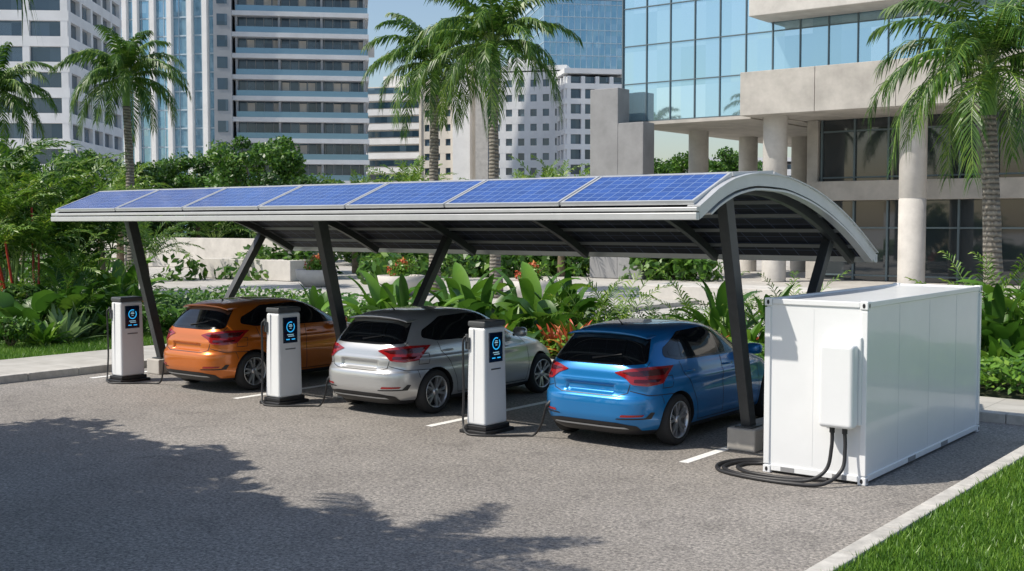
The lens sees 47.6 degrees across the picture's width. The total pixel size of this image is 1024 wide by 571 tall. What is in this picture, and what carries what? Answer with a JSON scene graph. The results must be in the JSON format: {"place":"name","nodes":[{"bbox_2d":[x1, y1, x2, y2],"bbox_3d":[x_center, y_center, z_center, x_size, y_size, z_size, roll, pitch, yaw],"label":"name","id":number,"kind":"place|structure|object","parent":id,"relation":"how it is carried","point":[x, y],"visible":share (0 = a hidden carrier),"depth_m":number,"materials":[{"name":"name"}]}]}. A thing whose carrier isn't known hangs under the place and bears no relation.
{"place":"outdoors","nodes":[
{"label":"outdoors","id":0,"kind":"place"},
{"bbox_2d":[4,284,89,320],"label":"elephant ear plant","id":1,"kind":"object","parent":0,"point":[76,296],"visible":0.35,"depth_m":27.23,"materials":[{"name":"green plant"}]},
{"bbox_2d":[7,251,116,286],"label":"banana plant","id":2,"kind":"object","parent":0,"point":[42,265],"visible":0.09,"depth_m":32.97,"materials":[{"name":"green plant"}]},
{"bbox_2d":[0,331,167,359],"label":"lawn grass","id":3,"kind":"structure","parent":0,"point":[28,350],"depth_m":24.94,"materials":[{"name":"plant"}]},
{"bbox_2d":[82,291,126,332],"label":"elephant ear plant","id":4,"kind":"object","parent":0,"point":[103,304],"visible":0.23,"depth_m":28.42,"materials":[{"name":"green plant"}]},
{"bbox_2d":[0,286,351,358],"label":"lawn soil","id":5,"kind":"structure","parent":0,"point":[103,330],"depth_m":27.56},
{"bbox_2d":[0,315,35,347],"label":"green shrub","id":6,"kind":"object","parent":5,"relation":"on","point":[12,329],"visible":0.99,"depth_m":24.92,"materials":[{"name":"green plant"}]},
{"bbox_2d":[0,41,58,280],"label":"royal palm","id":7,"kind":"object","parent":5,"relation":"on","point":[21,89],"visible":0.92,"depth_m":45.54,"materials":[{"name":"green"}]},
{"bbox_2d":[0,290,78,341],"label":"elephant ear plant","id":8,"kind":"object","parent":5,"relation":"on","point":[34,307],"visible":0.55,"depth_m":26.38,"materials":[{"name":"green plant"}]},
{"bbox_2d":[0,180,83,291],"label":"clumping palm","id":9,"kind":"object","parent":5,"relation":"on","point":[17,244],"visible":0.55,"depth_m":29.53,"materials":[{"name":"green"}]},
{"bbox_2d":[17,316,77,345],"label":"agave plant","id":10,"kind":"object","parent":5,"relation":"on","point":[41,336],"visible":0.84,"depth_m":25.60,"materials":[{"name":"green plant"}]},
{"bbox_2d":[0,250,111,303],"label":"areca palm","id":11,"kind":"object","parent":5,"relation":"on","point":[46,279],"visible":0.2,"depth_m":28.95,"materials":[{"name":"green"}]},
{"bbox_2d":[0,153,121,290],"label":"lipstick palm","id":12,"kind":"object","parent":5,"relation":"on","point":[10,211],"visible":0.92,"depth_m":29.06,"materials":[{"name":"green"}]},
{"bbox_2d":[0,272,121,328],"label":"areca palm","id":13,"kind":"object","parent":5,"relation":"on","point":[57,304],"visible":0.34,"depth_m":27.26,"materials":[{"name":"green"}]},
{"bbox_2d":[0,133,123,282],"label":"clumping palm","id":14,"kind":"object","parent":5,"relation":"on","point":[19,161],"visible":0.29,"depth_m":33.02,"materials":[{"name":"green"}]},
{"bbox_2d":[0,152,128,288],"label":"clumping palm","id":15,"kind":"object","parent":5,"relation":"on","point":[73,191],"visible":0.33,"depth_m":32.47,"materials":[{"name":"green"}]},
{"bbox_2d":[32,265,104,305],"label":"heliconia plant","id":16,"kind":"object","parent":5,"relation":"on","point":[80,280],"visible":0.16,"depth_m":28.31,"materials":[{"name":"green plant"}]},
{"bbox_2d":[35,303,104,343],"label":"agave plant","id":17,"kind":"object","parent":5,"relation":"on","point":[72,327],"visible":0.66,"depth_m":26.15,"materials":[{"name":"green plant"}]},
{"bbox_2d":[46,300,111,337],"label":"agave plant","id":18,"kind":"object","parent":5,"relation":"on","point":[83,324],"visible":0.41,"depth_m":27.17,"materials":[{"name":"green plant"}]},
{"bbox_2d":[18,186,153,272],"bbox_3d":[-12.602,-1.023,33.700,4.435,3.876,4.078,-1,3,-13],"label":"clumping palm","id":19,"kind":"object","parent":5,"relation":"on","point":[112,237],"visible":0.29,"depth_m":33.93,"materials":[{"name":"green"}]},
{"bbox_2d":[42,243,175,295],"bbox_3d":[-10.898,0.151,31.148,3.953,2.599,3.868,0,3,8],"label":"areca palm","id":20,"kind":"object","parent":5,"relation":"on","point":[127,268],"visible":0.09,"depth_m":30.88,"materials":[{"name":"green"}]},
{"bbox_2d":[65,173,169,269],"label":"young palm","id":21,"kind":"object","parent":5,"relation":"on","point":[140,230],"visible":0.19,"depth_m":43.95,"materials":[{"name":"green"}]},
{"bbox_2d":[74,255,180,303],"bbox_3d":[-10.498,0.127,31.144,2.739,1.856,3.760,-2,3,-28],"label":"banana plant","id":22,"kind":"object","parent":5,"relation":"on","point":[129,275],"visible":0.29,"depth_m":30.89,"materials":[{"name":"green plant"}]},
{"bbox_2d":[142,308,179,332],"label":"green shrub","id":23,"kind":"object","parent":5,"relation":"on","point":[166,320],"visible":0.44,"depth_m":27.45,"materials":[{"name":"green plant"}]},
{"bbox_2d":[3,284,370,340],"bbox_3d":[-12.231,0.740,32.265,9.478,0.707,18.168,2,4,38],"label":"groundcover foliage","id":24,"kind":"object","parent":5,"relation":"on","point":[196,296],"visible":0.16,"depth_m":37.66,"materials":[{"name":"green plant"}]},
{"bbox_2d":[121,0,373,237],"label":"apartment tower","id":25,"kind":"structure","parent":0,"point":[261,71],"depth_m":208.45,"materials":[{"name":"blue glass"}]},
{"bbox_2d":[216,0,228,148],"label":"stair core windows","id":26,"kind":"structure","parent":25,"relation":"in","point":[222,62],"depth_m":204.74,"materials":[{"name":"blue glass"}]},
{"bbox_2d":[0,298,697,374],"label":"pavement","id":27,"kind":"structure","parent":0,"point":[29,364],"depth_m":23.01,"materials":[{"name":"concrete"}]},
{"bbox_2d":[298,282,351,314],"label":"heliconia plant","id":28,"kind":"object","parent":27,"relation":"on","point":[316,300],"visible":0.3,"depth_m":27.81,"materials":[{"name":"green plant"}]},
{"bbox_2d":[366,76,424,182],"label":"terraced apartment block","id":29,"kind":"structure","parent":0,"point":[386,148],"depth_m":280.96,"materials":[{"name":"white concrete"}]},
{"bbox_2d":[368,87,422,180],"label":"windows","id":30,"kind":"structure","parent":29,"relation":"in","point":[370,90],"depth_m":281.70,"materials":[{"name":"grey glass"}]},
{"bbox_2d":[0,367,1023,570],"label":"asphalt parking lot","id":31,"kind":"structure","parent":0,"point":[170,472],"depth_m":12.19,"materials":[{"name":"asphalt"}]},
{"bbox_2d":[106,296,164,383],"bbox_3d":[-6.502,0.968,20.328,1.428,1.506,0.730,2,4,38],"label":"ev charging station","id":32,"kind":"object","parent":31,"relation":"on","point":[125,314],"visible":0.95,"depth_m":20.52,"materials":[{"name":"white plastic"}]},
{"bbox_2d":[164,296,350,389],"bbox_3d":[-4.215,0.857,21.031,2.163,1.650,4.192,2,4,38],"label":"parked hatchback car","id":33,"kind":"object","parent":31,"relation":"on","point":[215,340],"visible":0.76,"depth_m":19.52,"materials":[{"name":"orange paint"}]},
{"bbox_2d":[259,306,329,406],"bbox_3d":[-3.253,1.102,17.821,1.338,1.506,0.730,2,4,38],"label":"ev charging station","id":34,"kind":"object","parent":31,"relation":"on","point":[283,373],"visible":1,"depth_m":17.98,"materials":[{"name":"white plastic"}]},
{"bbox_2d":[90,371,728,462],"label":"parking line markings","id":35,"kind":"object","parent":31,"relation":"on","point":[707,454],"visible":0.43,"depth_m":16.41,"materials":[{"name":"paint"}]},
{"bbox_2d":[329,302,551,412],"bbox_3d":[-1.007,0.984,18.644,2.163,1.650,4.192,2,4,38],"label":"parked hatchback car","id":36,"kind":"object","parent":31,"relation":"on","point":[403,355],"visible":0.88,"depth_m":17.19,"materials":[{"name":"silver metal"}]},
{"bbox_2d":[51,170,878,452],"bbox_3d":[-1.354,0.095,18.475,12.640,3.444,5.410,2,4,38],"label":"solar carport canopy","id":37,"kind":"object","parent":31,"relation":"on","point":[731,219],"visible":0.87,"depth_m":16.77,"materials":[{"name":"metal"}]},
{"bbox_2d":[459,319,549,436],"bbox_3d":[-0.025,1.234,15.330,1.338,1.506,0.730,2,4,38],"label":"ev charging station","id":38,"kind":"object","parent":31,"relation":"on","point":[485,348],"visible":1,"depth_m":15.48,"materials":[{"name":"white plastic"}]},
{"bbox_2d":[547,314,764,444],"bbox_3d":[2.215,1.115,16.194,2.163,1.650,4.192,2,4,38],"label":"parked hatchback car","id":39,"kind":"object","parent":31,"relation":"on","point":[669,381],"visible":0.91,"depth_m":14.74,"materials":[{"name":"blue paint"}]},
{"bbox_2d":[715,283,981,486],"bbox_3d":[4.200,1.054,14.314,1.760,1.976,4.642,2,4,38],"label":"battery storage container","id":40,"kind":"object","parent":31,"relation":"on","point":[863,386],"visible":1,"depth_m":12.93,"materials":[{"name":"metal"}]},
{"bbox_2d":[16,251,1022,336],"bbox_3d":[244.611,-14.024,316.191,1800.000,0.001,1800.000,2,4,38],"label":"ground","id":41,"kind":"structure","parent":0,"point":[347,284],"depth_m":54.77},
{"bbox_2d":[0,0,123,189],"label":"concrete office block","id":42,"kind":"structure","parent":41,"relation":"on","point":[65,28],"depth_m":151.03,"materials":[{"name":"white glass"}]},
{"bbox_2d":[0,359,146,383],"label":"kerb","id":43,"kind":"structure","parent":41,"relation":"on","point":[48,374],"depth_m":21.11,"materials":[{"name":"concrete"}]},
{"bbox_2d":[46,148,141,221],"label":"leafy tree","id":44,"kind":"object","parent":41,"relation":"on","point":[81,157],"visible":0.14,"depth_m":79.86,"materials":[{"name":"green plant"}]},
{"bbox_2d":[68,148,171,262],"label":"young palm","id":45,"kind":"object","parent":41,"relation":"on","point":[121,180],"visible":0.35,"depth_m":77.81,"materials":[{"name":"green"}]},
{"bbox_2d":[48,24,192,286],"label":"royal palm","id":46,"kind":"object","parent":41,"relation":"on","point":[123,63],"visible":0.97,"depth_m":49.49,"materials":[{"name":"green"}]},
{"bbox_2d":[103,160,181,226],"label":"leafy tree","id":47,"kind":"object","parent":41,"relation":"on","point":[153,173],"visible":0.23,"depth_m":82.47,"materials":[{"name":"green plant"}]},
{"bbox_2d":[93,221,206,270],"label":"feather palm","id":48,"kind":"object","parent":41,"relation":"on","point":[149,249],"visible":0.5,"depth_m":57.97,"materials":[{"name":"green"}]},
{"bbox_2d":[35,237,318,267],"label":"concrete planter wall","id":49,"kind":"structure","parent":41,"relation":"on","point":[221,247],"depth_m":73.24,"materials":[{"name":"concrete"}]},
{"bbox_2d":[146,149,251,237],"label":"leafy tree","id":50,"kind":"object","parent":41,"relation":"on","point":[181,163],"visible":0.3,"depth_m":84.67,"materials":[{"name":"green plant"}]},
{"bbox_2d":[152,175,255,237],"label":"feather palm","id":51,"kind":"object","parent":41,"relation":"on","point":[207,226],"visible":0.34,"depth_m":81.34,"materials":[{"name":"green"}]},
{"bbox_2d":[202,135,306,254],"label":"leafy tree","id":52,"kind":"object","parent":41,"relation":"on","point":[283,159],"visible":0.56,"depth_m":64.11,"materials":[{"name":"green plant"}]},
{"bbox_2d":[200,257,310,280],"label":"concrete planter wall","id":53,"kind":"structure","parent":41,"relation":"on","point":[280,270],"depth_m":57.56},
{"bbox_2d":[254,172,317,255],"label":"leafy tree","id":54,"kind":"object","parent":41,"relation":"on","point":[269,180],"visible":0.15,"depth_m":59.17,"materials":[{"name":"green plant"}]},
{"bbox_2d":[11,215,588,263],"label":"distant tree grove","id":55,"kind":"object","parent":41,"relation":"on","point":[240,234],"visible":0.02,"depth_m":83.98,"materials":[{"name":"green plant"}]},
{"bbox_2d":[295,253,337,286],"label":"flower planter","id":56,"kind":"object","parent":41,"relation":"on","point":[310,274],"visible":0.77,"depth_m":51.46,"materials":[{"name":"concrete"}]},
{"bbox_2d":[5,243,724,286],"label":"plaza hedge","id":57,"kind":"object","parent":41,"relation":"on","point":[374,265],"visible":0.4,"depth_m":58.03,"materials":[{"name":"green plant"}]},
{"bbox_2d":[377,257,424,294],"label":"flower planter","id":58,"kind":"object","parent":41,"relation":"on","point":[403,267],"visible":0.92,"depth_m":45.63,"materials":[{"name":"concrete"}]},
{"bbox_2d":[365,160,451,256],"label":"young palm","id":59,"kind":"object","parent":41,"relation":"on","point":[406,178],"visible":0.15,"depth_m":61.22,"materials":[{"name":"green"}]},
{"bbox_2d":[370,155,457,182],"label":"young palm","id":60,"kind":"object","parent":41,"relation":"on","point":[421,165],"visible":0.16,"depth_m":77.36,"materials":[{"name":"green"}]},
{"bbox_2d":[360,6,501,291],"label":"royal palm","id":61,"kind":"object","parent":41,"relation":"on","point":[415,70],"visible":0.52,"depth_m":47.37,"materials":[{"name":"green"}]},
{"bbox_2d":[419,63,474,180],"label":"residential block","id":62,"kind":"structure","parent":41,"relation":"on","point":[456,152],"depth_m":254.99,"materials":[{"name":"beige concrete"}]},
{"bbox_2d":[402,0,583,297],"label":"royal palm","id":63,"kind":"object","parent":41,"relation":"on","point":[491,25],"visible":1,"depth_m":43.02,"materials":[{"name":"green"}]},
{"bbox_2d":[475,58,569,178],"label":"white apartment block","id":64,"kind":"structure","parent":41,"relation":"on","point":[527,128],"depth_m":246.85,"materials":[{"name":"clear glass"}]},
{"bbox_2d":[507,260,556,297],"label":"flower planter","id":65,"kind":"object","parent":41,"relation":"on","point":[537,268],"visible":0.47,"depth_m":41.81,"materials":[{"name":"concrete"}]},
{"bbox_2d":[515,154,589,275],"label":"young palm","id":66,"kind":"object","parent":41,"relation":"on","point":[560,258],"visible":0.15,"depth_m":61.88,"materials":[{"name":"green"}]},
{"bbox_2d":[524,0,621,68],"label":"mirror glass tower","id":67,"kind":"structure","parent":41,"relation":"on","point":[595,26],"depth_m":328.93,"materials":[{"name":"blue"}]},
{"bbox_2d":[556,68,621,176],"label":"slab apartment block","id":68,"kind":"structure","parent":41,"relation":"on","point":[576,85],"depth_m":238.55,"materials":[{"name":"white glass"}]},
{"bbox_2d":[590,88,653,278],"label":"entrance pier","id":69,"kind":"structure","parent":41,"relation":"on","point":[620,144],"depth_m":59.17,"materials":[{"name":"concrete"}]},
{"bbox_2d":[654,151,727,173],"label":"leafy tree","id":70,"kind":"object","parent":41,"relation":"on","point":[683,165],"visible":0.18,"depth_m":95.95,"materials":[{"name":"green plant"}]},
{"bbox_2d":[686,146,762,172],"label":"leafy tree","id":71,"kind":"object","parent":41,"relation":"on","point":[727,156],"visible":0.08,"depth_m":101.45,"materials":[{"name":"green plant"}]},
{"bbox_2d":[639,282,841,306],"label":"concrete planter wall","id":72,"kind":"structure","parent":41,"relation":"on","point":[695,291],"depth_m":40.69,"materials":[{"name":"concrete"}]},
{"bbox_2d":[688,107,927,283],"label":"columns","id":73,"kind":"structure","parent":41,"relation":"on","point":[912,217],"depth_m":55.71,"materials":[{"name":"concrete"}]},
{"bbox_2d":[805,121,1023,278],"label":"floor slab band","id":74,"kind":"object","parent":41,"relation":"on","point":[1011,187],"visible":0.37,"depth_m":56.17,"materials":[{"name":"concrete"}]},
{"bbox_2d":[805,445,1023,570],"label":"kerb","id":75,"kind":"structure","parent":41,"relation":"on","point":[845,555],"depth_m":10.52,"materials":[{"name":"concrete"}]},
{"bbox_2d":[823,109,1023,284],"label":"podium glass","id":76,"kind":"object","parent":41,"relation":"on","point":[871,153],"visible":0.4,"depth_m":55.47,"materials":[{"name":"glass"}]},
{"bbox_2d":[740,49,1023,125],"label":"entrance beam","id":77,"kind":"structure","parent":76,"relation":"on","point":[801,96],"depth_m":53.06,"materials":[{"name":"concrete"}]},
{"bbox_2d":[622,0,1021,122],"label":"curtain wall mullions","id":78,"kind":"object","parent":77,"relation":"on","point":[720,36],"visible":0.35,"depth_m":57.69,"materials":[{"name":"metal"}]},
{"bbox_2d":[646,116,806,146],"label":"cube soffit","id":79,"kind":"structure","parent":78,"relation":"attached to","point":[732,127],"depth_m":61.58,"materials":[{"name":"concrete"}]},
{"bbox_2d":[624,0,1023,121],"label":"curtain wall glass","id":80,"kind":"object","parent":78,"relation":"in","point":[842,45],"depth_m":57.33,"materials":[{"name":"glass"}]},
{"bbox_2d":[749,0,959,22],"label":"slab","id":81,"kind":"structure","parent":78,"relation":"attached to","point":[769,11],"depth_m":52.55,"materials":[{"name":"concrete"}]},
{"bbox_2d":[819,110,1023,282],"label":"podium mullions","id":82,"kind":"object","parent":76,"relation":"attached to","point":[887,227],"visible":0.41,"depth_m":56.61,"materials":[{"name":"metal"}]},
{"bbox_2d":[862,0,1023,311],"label":"royal palm","id":83,"kind":"object","parent":41,"relation":"on","point":[1003,33],"visible":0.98,"depth_m":29.70,"materials":[{"name":"green"}]},
{"bbox_2d":[979,410,1023,424],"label":"back kerb","id":84,"kind":"structure","parent":41,"relation":"on","point":[1001,417],"depth_m":16.31,"materials":[{"name":"concrete"}]},
{"bbox_2d":[367,0,790,163],"label":"sky","id":85,"kind":"structure","parent":0,"point":[666,144],"materials":[{"name":"blue"}]},
{"bbox_2d":[550,350,1023,399],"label":"planting bed soil","id":86,"kind":"structure","parent":0,"point":[1017,394],"depth_m":18.58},
{"bbox_2d":[321,270,446,313],"bbox_3d":[-3.047,0.466,27.052,3.263,1.610,2.377,-1,3,-21],"label":"banana plant","id":87,"kind":"object","parent":86,"relation":"on","point":[378,292],"visible":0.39,"depth_m":26.88,"materials":[{"name":"green plant"}]},
{"bbox_2d":[345,273,445,314],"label":"heliconia plant","id":88,"kind":"object","parent":86,"relation":"on","point":[402,294],"visible":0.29,"depth_m":25.85,"materials":[{"name":"green plant"}]},
{"bbox_2d":[376,262,517,312],"bbox_3d":[-1.225,0.375,27.096,3.627,1.790,2.643,1,3,10],"label":"banana plant","id":89,"kind":"object","parent":86,"relation":"on","point":[459,278],"visible":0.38,"depth_m":27.20,"materials":[{"name":"green plant"}]},
{"bbox_2d":[407,298,491,310],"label":"elephant ear plant","id":90,"kind":"object","parent":86,"relation":"on","point":[466,303],"visible":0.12,"depth_m":24.96,"materials":[{"name":"green plant"}]},
{"bbox_2d":[442,274,534,318],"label":"heliconia plant","id":91,"kind":"object","parent":86,"relation":"on","point":[486,296],"visible":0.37,"depth_m":25.36,"materials":[{"name":"green plant"}]},
{"bbox_2d":[462,304,537,338],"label":"canna plant","id":92,"kind":"object","parent":86,"relation":"on","point":[509,313],"visible":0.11,"depth_m":24.40,"materials":[{"name":"green plant"}]},
{"bbox_2d":[444,261,608,321],"bbox_3d":[0.424,0.404,26.094,3.728,1.840,2.716,0,3,9],"label":"banana plant","id":93,"kind":"object","parent":86,"relation":"on","point":[529,283],"visible":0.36,"depth_m":25.61,"materials":[{"name":"green plant"}]},
{"bbox_2d":[495,294,598,338],"bbox_3d":[0.805,0.778,24.954,2.087,1.217,2.498,-2,3,-26],"label":"elephant ear plant","id":94,"kind":"object","parent":86,"relation":"on","point":[554,320],"visible":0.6,"depth_m":24.76,"materials":[{"name":"green plant"}]},
{"bbox_2d":[513,272,649,340],"bbox_3d":[1.599,0.706,24.523,2.992,2.010,3.058,-2,4,-39],"label":"areca palm","id":95,"kind":"object","parent":86,"relation":"on","point":[594,313],"visible":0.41,"depth_m":24.56,"materials":[{"name":"green"}]},
{"bbox_2d":[534,270,631,327],"bbox_3d":[1.131,0.499,25.923,2.738,1.670,2.100,-2,3,-27],"label":"heliconia plant","id":96,"kind":"object","parent":86,"relation":"on","point":[569,282],"visible":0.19,"depth_m":26.17,"materials":[{"name":"green plant"}]},
{"bbox_2d":[541,260,676,324],"bbox_3d":[2.211,0.581,24.991,3.504,2.304,3.429,2,4,30],"label":"areca palm","id":97,"kind":"object","parent":86,"relation":"on","point":[623,315],"visible":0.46,"depth_m":25.11,"materials":[{"name":"green"}]},
{"bbox_2d":[325,310,1023,394],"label":"groundcover foliage","id":98,"kind":"object","parent":86,"relation":"on","point":[994,369],"visible":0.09,"depth_m":18.31,"materials":[{"name":"green plant"}]},
{"bbox_2d":[636,271,759,331],"bbox_3d":[3.990,0.684,24.622,3.068,2.062,3.136,-2,4,-39],"label":"areca palm","id":99,"kind":"object","parent":86,"relation":"on","point":[688,301],"visible":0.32,"depth_m":24.42,"materials":[{"name":"green"}]},
{"bbox_2d":[660,276,764,333],"bbox_3d":[4.499,0.609,24.029,2.706,1.652,2.076,2,4,36],"label":"heliconia plant","id":100,"kind":"object","parent":86,"relation":"on","point":[717,311],"visible":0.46,"depth_m":23.82,"materials":[{"name":"green plant"}]},
{"bbox_2d":[722,270,850,341],"bbox_3d":[5.824,0.717,23.997,3.135,2.061,3.068,0,3,-8],"label":"areca palm","id":101,"kind":"object","parent":86,"relation":"on","point":[798,290],"visible":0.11,"depth_m":24.13,"materials":[{"name":"green"}]},
{"bbox_2d":[904,250,1023,310],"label":"areca palm","id":102,"kind":"object","parent":86,"relation":"on","point":[988,278],"visible":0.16,"depth_m":22.62,"materials":[{"name":"green"}]},
{"bbox_2d":[939,251,1023,316],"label":"areca palm","id":103,"kind":"object","parent":86,"relation":"on","point":[1008,290],"visible":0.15,"depth_m":22.82,"materials":[{"name":"green"}]},
{"bbox_2d":[956,279,1023,319],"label":"banana plant","id":104,"kind":"object","parent":86,"relation":"on","point":[987,290],"visible":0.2,"depth_m":21.58,"materials":[{"name":"green plant"}]},
{"bbox_2d":[981,283,1023,349],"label":"heliconia plant","id":105,"kind":"object","parent":86,"relation":"on","point":[996,308],"visible":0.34,"depth_m":20.95,"materials":[{"name":"green plant"}]},
{"bbox_2d":[981,316,1023,356],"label":"elephant ear plant","id":106,"kind":"object","parent":86,"relation":"on","point":[998,330],"visible":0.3,"depth_m":20.49,"materials":[{"name":"green plant"}]},
{"bbox_2d":[987,335,1023,358],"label":"canna plant","id":107,"kind":"object","parent":86,"relation":"on","point":[1005,343],"visible":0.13,"depth_m":20.20,"materials":[{"name":"green plant"}]},
{"bbox_2d":[551,359,1023,413],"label":"back pavement","id":108,"kind":"structure","parent":0,"point":[1002,405],"depth_m":17.18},
{"bbox_2d":[829,455,1023,570],"bbox_3d":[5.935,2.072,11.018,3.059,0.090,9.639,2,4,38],"label":"lawn grass","id":109,"kind":"structure","parent":0,"point":[912,545],"depth_m":9.87,"materials":[{"name":"plant"}]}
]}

